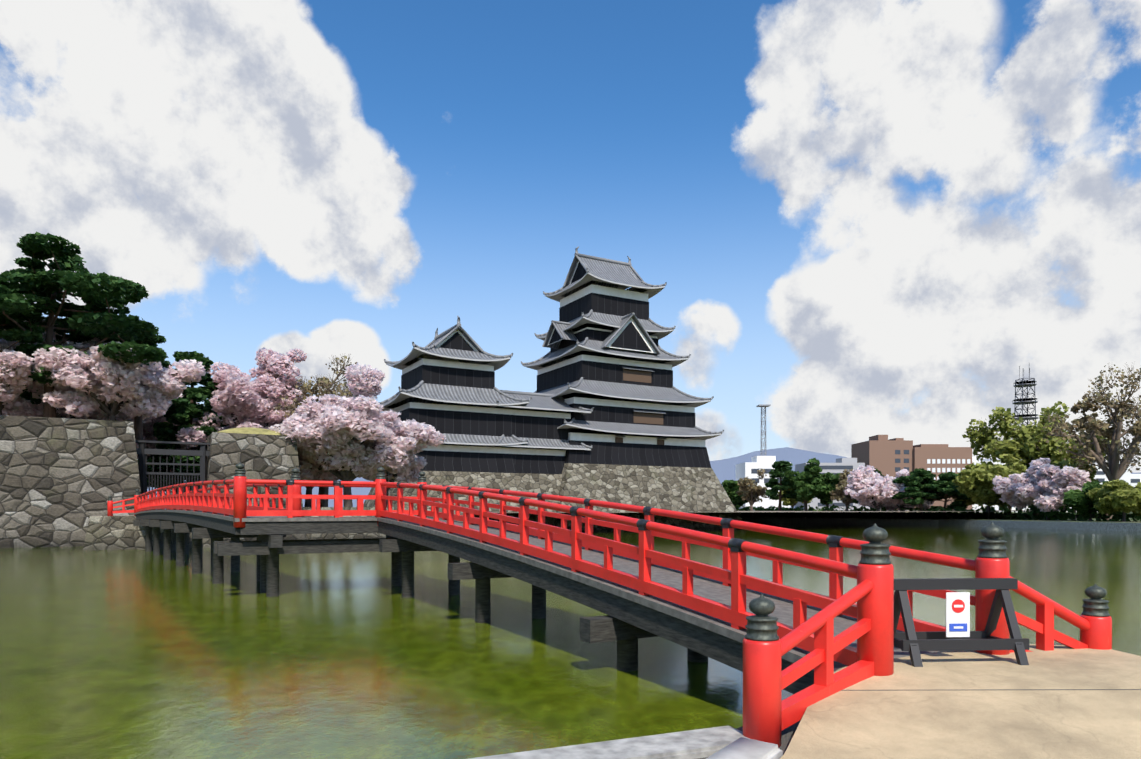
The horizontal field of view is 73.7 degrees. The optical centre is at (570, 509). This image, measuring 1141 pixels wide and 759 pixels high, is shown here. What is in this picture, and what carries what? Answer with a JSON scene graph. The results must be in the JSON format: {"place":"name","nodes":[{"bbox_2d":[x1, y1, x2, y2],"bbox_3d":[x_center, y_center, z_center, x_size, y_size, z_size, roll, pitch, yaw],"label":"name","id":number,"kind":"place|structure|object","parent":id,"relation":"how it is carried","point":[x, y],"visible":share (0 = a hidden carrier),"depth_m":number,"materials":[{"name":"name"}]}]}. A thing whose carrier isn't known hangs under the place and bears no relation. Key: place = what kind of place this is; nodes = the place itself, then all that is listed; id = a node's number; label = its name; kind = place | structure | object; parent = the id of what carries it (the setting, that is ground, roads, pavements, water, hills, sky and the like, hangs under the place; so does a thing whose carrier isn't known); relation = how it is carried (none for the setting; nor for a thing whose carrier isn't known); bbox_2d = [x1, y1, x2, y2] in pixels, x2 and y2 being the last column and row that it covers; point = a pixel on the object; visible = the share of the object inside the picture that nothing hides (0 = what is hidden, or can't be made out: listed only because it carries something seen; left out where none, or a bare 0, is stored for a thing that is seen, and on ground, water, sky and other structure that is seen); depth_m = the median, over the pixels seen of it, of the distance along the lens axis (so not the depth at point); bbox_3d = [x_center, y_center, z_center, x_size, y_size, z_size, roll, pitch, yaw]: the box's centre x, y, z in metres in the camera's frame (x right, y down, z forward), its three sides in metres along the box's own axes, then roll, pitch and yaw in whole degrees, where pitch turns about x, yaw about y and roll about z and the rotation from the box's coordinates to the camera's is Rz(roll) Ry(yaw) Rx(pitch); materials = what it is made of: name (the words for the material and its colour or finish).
{"place":"outdoors","nodes":[
{"label":"outdoors","id":0,"kind":"place"},
{"bbox_2d":[0,319,147,423],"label":"cherry","id":1,"kind":"object","parent":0,"point":[35,410],"visible":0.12,"depth_m":58.09,"materials":[{"name":"pink plant"}]},
{"bbox_2d":[83,507,462,550],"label":"stone wall","id":2,"kind":"structure","parent":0,"point":[119,532],"depth_m":46.02,"materials":[{"name":"grey stone"}]},
{"bbox_2d":[0,522,1140,758],"bbox_3d":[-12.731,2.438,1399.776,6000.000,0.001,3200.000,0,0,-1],"label":"moat water","id":3,"kind":"structure","parent":0,"point":[124,654],"depth_m":12.95,"materials":[{"name":"green liquid"}]},
{"bbox_2d":[133,512,813,693],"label":"timber bridge piers","id":4,"kind":"structure","parent":3,"relation":"in","point":[626,624],"depth_m":18.60,"materials":[{"name":"black wood"}]},
{"bbox_2d":[134,510,938,670],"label":"bridge deck","id":5,"kind":"structure","parent":4,"relation":"on","point":[714,590],"depth_m":12.02,"materials":[{"name":"brown wood"}]},
{"bbox_2d":[107,476,1111,747],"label":"red bridge railings","id":6,"kind":"object","parent":5,"relation":"on","point":[867,602],"visible":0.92,"depth_m":9.39,"materials":[{"name":"red wood"}]},
{"bbox_2d":[139,479,844,551],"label":"post caps","id":7,"kind":"object","parent":6,"relation":"attached to","point":[734,544],"visible":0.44,"depth_m":12.32,"materials":[{"name":"black metal"}]},
{"bbox_2d":[108,462,1109,640],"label":"post finials","id":8,"kind":"object","parent":6,"relation":"on","point":[761,625],"visible":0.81,"depth_m":7.33,"materials":[{"name":"black metal"}]},
{"bbox_2d":[0,0,1140,472],"label":"sky","id":9,"kind":"structure","parent":0,"point":[860,220],"materials":[{"name":"blue"}]},
{"bbox_2d":[147,447,1140,509],"bbox_3d":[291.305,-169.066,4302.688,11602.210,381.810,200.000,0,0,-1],"label":"distant hills","id":10,"kind":"structure","parent":0,"point":[724,469],"depth_m":4382.18,"materials":[{"name":"blue"}]},
{"bbox_2d":[698,720,800,758],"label":"bank ground","id":11,"kind":"structure","parent":0,"point":[787,734],"depth_m":6.32,"materials":[{"name":"stone"}]},
{"bbox_2d":[469,725,753,758],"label":"moat ledge stones","id":12,"kind":"object","parent":11,"relation":"on","point":[699,743],"visible":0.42,"depth_m":5.78,"materials":[{"name":"grey stone"}]},
{"bbox_2d":[706,737,782,758],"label":"stone block","id":13,"kind":"structure","parent":11,"relation":"on","point":[742,748],"depth_m":5.44,"materials":[{"name":"stone"}]},
{"bbox_2d":[492,510,1025,512],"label":"honmaru ground","id":14,"kind":"structure","parent":0,"point":[821,511],"depth_m":113.50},
{"bbox_2d":[0,415,305,547],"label":"stone gate walls","id":15,"kind":"structure","parent":14,"relation":"on","point":[62,480],"depth_m":49.86,"materials":[{"name":"grey stone"}]},
{"bbox_2d":[0,341,52,414],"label":"cherry tree","id":16,"kind":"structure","parent":15,"relation":"on","point":[15,370],"depth_m":51.48,"materials":[{"name":"pink plant"}]},
{"bbox_2d":[0,285,87,403],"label":"pine","id":17,"kind":"object","parent":15,"relation":"on","point":[13,332],"visible":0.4,"depth_m":52.62,"materials":[{"name":"green plant"}]},
{"bbox_2d":[0,231,171,417],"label":"pine","id":18,"kind":"object","parent":15,"relation":"on","point":[23,290],"visible":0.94,"depth_m":51.76,"materials":[{"name":"green plant"}]},
{"bbox_2d":[32,337,182,422],"bbox_3d":[-38.874,-10.088,62.701,12.098,9.874,12.337,0,0,-1],"label":"cherry","id":19,"kind":"object","parent":15,"relation":"on","point":[84,344],"depth_m":58.42,"materials":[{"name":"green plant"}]},
{"bbox_2d":[30,341,205,420],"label":"cherry tree","id":20,"kind":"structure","parent":15,"relation":"on","point":[100,380],"depth_m":52.93,"materials":[{"name":"pink plant"}]},
{"bbox_2d":[98,323,190,439],"bbox_3d":[-34.522,-10.049,59.450,6.782,9.443,8.758,0,0,-1],"label":"pine","id":21,"kind":"object","parent":15,"relation":"on","point":[138,420],"visible":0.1,"depth_m":59.49,"materials":[{"name":"green plant"}]},
{"bbox_2d":[135,440,210,509],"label":"gate","id":22,"kind":"structure","parent":15,"relation":"attached to","point":[143,452],"depth_m":55.11,"materials":[{"name":"black paint"}]},
{"bbox_2d":[173,347,306,448],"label":"cherry tree","id":23,"kind":"object","parent":15,"relation":"on","point":[243,400],"visible":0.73,"depth_m":66.38,"materials":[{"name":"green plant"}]},
{"bbox_2d":[219,427,284,434],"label":"grass","id":24,"kind":"structure","parent":15,"relation":"on","point":[247,430],"depth_m":57.40,"materials":[{"name":"yellow plant"}]},
{"bbox_2d":[280,428,339,506],"bbox_3d":[-22.382,-4.181,64.575,7.799,8.056,7.915,0,0,-1],"label":"tree","id":25,"kind":"object","parent":15,"relation":"on","point":[312,471],"visible":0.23,"depth_m":63.29,"materials":[{"name":"plant"}]},
{"bbox_2d":[272,354,384,506],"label":"bare tree","id":26,"kind":"object","parent":15,"relation":"on","point":[325,383],"visible":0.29,"depth_m":68.08,"materials":[{"name":"brown plant"}]},
{"bbox_2d":[268,362,445,506],"bbox_3d":[-18.348,-6.018,62.442,12.748,11.771,11.920,0,0,23],"label":"cherry tree","id":27,"kind":"object","parent":15,"relation":"on","point":[354,429],"visible":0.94,"depth_m":60.09,"materials":[{"name":"pink plant"}]},
{"bbox_2d":[358,411,426,506],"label":"cherry","id":28,"kind":"object","parent":15,"relation":"on","point":[407,472],"visible":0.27,"depth_m":65.05,"materials":[{"name":"pink plant"}]},
{"bbox_2d":[136,385,197,458],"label":"tree","id":29,"kind":"object","parent":14,"relation":"on","point":[149,436],"visible":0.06,"depth_m":69.66,"materials":[{"name":"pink plant"}]},
{"bbox_2d":[136,415,222,492],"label":"cherry tree","id":30,"kind":"object","parent":14,"relation":"on","point":[146,426],"visible":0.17,"depth_m":69.35,"materials":[{"name":"pink plant"}]},
{"bbox_2d":[147,351,228,491],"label":"pine tree","id":31,"kind":"object","parent":14,"relation":"on","point":[183,416],"visible":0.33,"depth_m":65.60,"materials":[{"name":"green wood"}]},
{"bbox_2d":[204,397,223,427],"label":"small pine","id":32,"kind":"object","parent":14,"relation":"on","point":[207,402],"depth_m":78.83,"materials":[{"name":"green plant"}]},
{"bbox_2d":[363,463,742,532],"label":"keep stone base","id":33,"kind":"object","parent":14,"relation":"on","point":[696,490],"visible":0.39,"depth_m":86.67,"materials":[{"name":"beige stone"}]},
{"bbox_2d":[378,315,531,472],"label":"castle turret","id":34,"kind":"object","parent":33,"relation":"on","point":[447,379],"visible":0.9,"depth_m":80.53,"materials":[{"name":"wood"}]},
{"bbox_2d":[468,390,593,473],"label":"castle connecting wing","id":35,"kind":"structure","parent":33,"relation":"on","point":[536,422],"depth_m":84.66,"materials":[{"name":"wood"}]},
{"bbox_2d":[521,246,723,467],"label":"castle keep","id":36,"kind":"structure","parent":33,"relation":"on","point":[609,359],"depth_m":93.12,"materials":[{"name":"wood"}]},
{"bbox_2d":[739,512,1140,531],"bbox_3d":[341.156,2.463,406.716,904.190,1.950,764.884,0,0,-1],"label":"bank ground","id":37,"kind":"structure","parent":0,"point":[1069,524],"depth_m":110.26,"materials":[{"name":"black plant"}]},
{"bbox_2d":[721,480,748,505],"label":"tree","id":38,"kind":"object","parent":37,"relation":"on","point":[731,487],"visible":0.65,"depth_m":156.33,"materials":[{"name":"green plant"}]},
{"bbox_2d":[736,468,768,516],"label":"tree","id":39,"kind":"object","parent":37,"relation":"on","point":[752,492],"visible":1,"depth_m":150.18,"materials":[{"name":"brown plant"}]},
{"bbox_2d":[736,456,790,512],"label":"building","id":40,"kind":"structure","parent":37,"relation":"on","point":[747,469],"depth_m":318.60,"materials":[{"name":"white"}]},
{"bbox_2d":[760,406,766,455],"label":"lattice tower","id":41,"kind":"structure","parent":40,"relation":"on","point":[764,449],"depth_m":327.43,"materials":[{"name":"silver metal"}]},
{"bbox_2d":[756,404,770,406],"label":"platform","id":42,"kind":"structure","parent":41,"relation":"attached to","point":[761,405],"depth_m":325.12,"materials":[{"name":"silver metal"}]},
{"bbox_2d":[764,460,796,516],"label":"pine tree","id":43,"kind":"object","parent":37,"relation":"on","point":[780,467],"visible":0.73,"depth_m":143.84,"materials":[{"name":"green plant"}]},
{"bbox_2d":[778,489,812,513],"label":"shrub","id":44,"kind":"object","parent":37,"relation":"on","point":[790,502],"visible":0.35,"depth_m":155.71,"materials":[{"name":"green plant"}]},
{"bbox_2d":[781,458,826,516],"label":"tree","id":45,"kind":"object","parent":37,"relation":"on","point":[806,485],"visible":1,"depth_m":138.03,"materials":[{"name":"green plant"}]},
{"bbox_2d":[816,472,839,510],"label":"tree","id":46,"kind":"object","parent":37,"relation":"on","point":[831,480],"visible":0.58,"depth_m":139.69,"materials":[{"name":"green plant"}]},
{"bbox_2d":[795,458,864,512],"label":"grey city apartments","id":47,"kind":"structure","parent":37,"relation":"on","point":[840,465],"depth_m":345.96,"materials":[{"name":"grey"}]},
{"bbox_2d":[829,469,854,517],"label":"tree","id":48,"kind":"object","parent":37,"relation":"on","point":[838,493],"visible":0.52,"depth_m":132.70,"materials":[{"name":"brown plant"}]},
{"bbox_2d":[851,468,883,516],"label":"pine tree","id":49,"kind":"object","parent":37,"relation":"on","point":[855,501],"visible":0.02,"depth_m":141.56,"materials":[{"name":"green plant"}]},
{"bbox_2d":[844,465,909,517],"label":"cherry tree","id":50,"kind":"object","parent":37,"relation":"on","point":[869,483],"visible":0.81,"depth_m":125.89,"materials":[{"name":"pink plant"}]},
{"bbox_2d":[851,435,912,509],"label":"building","id":51,"kind":"structure","parent":37,"relation":"on","point":[883,454],"depth_m":383.35,"materials":[{"name":"brown concrete"}]},
{"bbox_2d":[877,482,933,516],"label":"pine tree","id":52,"kind":"object","parent":37,"relation":"on","point":[926,504],"visible":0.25,"depth_m":124.82,"materials":[{"name":"green plant"}]},
{"bbox_2d":[890,468,948,518],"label":"pine tree","id":53,"kind":"object","parent":37,"relation":"on","point":[915,480],"visible":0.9,"depth_m":120.65,"materials":[{"name":"green plant"}]},
{"bbox_2d":[734,504,1140,521],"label":"bank hedge shrubs","id":54,"kind":"object","parent":37,"relation":"on","point":[1062,515],"visible":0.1,"depth_m":118.42,"materials":[{"name":"green plant"}]},
{"bbox_2d":[913,444,971,509],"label":"building","id":55,"kind":"structure","parent":37,"relation":"on","point":[937,459],"depth_m":381.56,"materials":[{"name":"brown concrete"}]},
{"bbox_2d":[920,472,971,518],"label":"pine tree","id":56,"kind":"object","parent":37,"relation":"on","point":[950,490],"visible":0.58,"depth_m":119.36,"materials":[{"name":"green plant"}]},
{"bbox_2d":[949,497,978,509],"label":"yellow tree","id":57,"kind":"object","parent":37,"relation":"on","point":[967,502],"visible":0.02,"depth_m":121.93,"materials":[{"name":"green plant"}]},
{"bbox_2d":[952,463,1019,518],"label":"yellow tree","id":58,"kind":"object","parent":37,"relation":"on","point":[973,482],"visible":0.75,"depth_m":110.86,"materials":[{"name":"green plant"}]},
{"bbox_2d":[972,456,1005,509],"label":"building","id":59,"kind":"structure","parent":37,"relation":"on","point":[974,461],"depth_m":393.86,"materials":[{"name":"white"}]},
{"bbox_2d":[1007,461,1031,518],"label":"tree","id":60,"kind":"object","parent":37,"relation":"on","point":[1017,467],"visible":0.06,"depth_m":119.00,"materials":[{"name":"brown plant"}]},
{"bbox_2d":[1012,366,1038,424],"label":"lattice tower","id":61,"kind":"structure","parent":37,"relation":"on","point":[1022,401],"depth_m":420.87,"materials":[{"name":"grey metal"}]},
{"bbox_2d":[962,401,1110,515],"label":"leafy tree","id":62,"kind":"object","parent":37,"relation":"on","point":[1026,445],"visible":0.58,"depth_m":124.05,"materials":[{"name":"green plant"}]},
{"bbox_2d":[992,458,1091,519],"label":"cherry tree","id":63,"kind":"object","parent":37,"relation":"on","point":[1045,486],"visible":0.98,"depth_m":100.97,"materials":[{"name":"pink plant"}]},
{"bbox_2d":[1012,465,1130,511],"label":"building","id":64,"kind":"structure","parent":37,"relation":"on","point":[1100,475],"depth_m":402.43,"materials":[{"name":"white"}]},
{"bbox_2d":[1055,460,1101,519],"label":"tree","id":65,"kind":"object","parent":37,"relation":"on","point":[1062,464],"visible":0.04,"depth_m":103.58,"materials":[{"name":"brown plant"}]},
{"bbox_2d":[1039,362,1140,519],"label":"tree","id":66,"kind":"object","parent":37,"relation":"on","point":[1112,468],"visible":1,"depth_m":98.05,"materials":[{"name":"brown plant"}]},
{"bbox_2d":[1062,481,1119,520],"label":"round bank tree","id":67,"kind":"object","parent":37,"relation":"on","point":[1078,500],"visible":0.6,"depth_m":94.22,"materials":[{"name":"green plant"}]},
{"bbox_2d":[1086,479,1140,521],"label":"yellow tree","id":68,"kind":"object","parent":37,"relation":"on","point":[1118,495],"visible":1,"depth_m":89.66,"materials":[{"name":"green plant"}]},
{"bbox_2d":[1131,474,1140,486],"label":"building","id":69,"kind":"structure","parent":37,"relation":"on","point":[1135,479],"depth_m":432.79,"materials":[{"name":"white"}]},
{"bbox_2d":[780,644,1140,758],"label":"paved walkway","id":70,"kind":"structure","parent":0,"point":[935,706],"depth_m":6.34,"materials":[{"name":"beige concrete"}]},
{"bbox_2d":[894,578,1028,666],"bbox_3d":[3.973,1.186,7.920,1.360,0.925,0.766,0,0,-4],"label":"barricade","id":71,"kind":"object","parent":70,"relation":"on","point":[957,635],"visible":0.75,"depth_m":7.84,"materials":[{"name":"black paint"}]},
{"bbox_2d":[841,689,1140,690],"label":"pavement joints","id":72,"kind":"object","parent":70,"relation":"on","point":[1014,689],"visible":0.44,"depth_m":6.82,"materials":[{"name":"grey concrete"}]},
{"bbox_2d":[805,517,1115,521],"bbox_3d":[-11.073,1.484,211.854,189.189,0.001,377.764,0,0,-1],"label":"wall","id":73,"kind":"structure","parent":0,"point":[977,519],"depth_m":109.97,"materials":[{"name":"black stone"}]}
]}

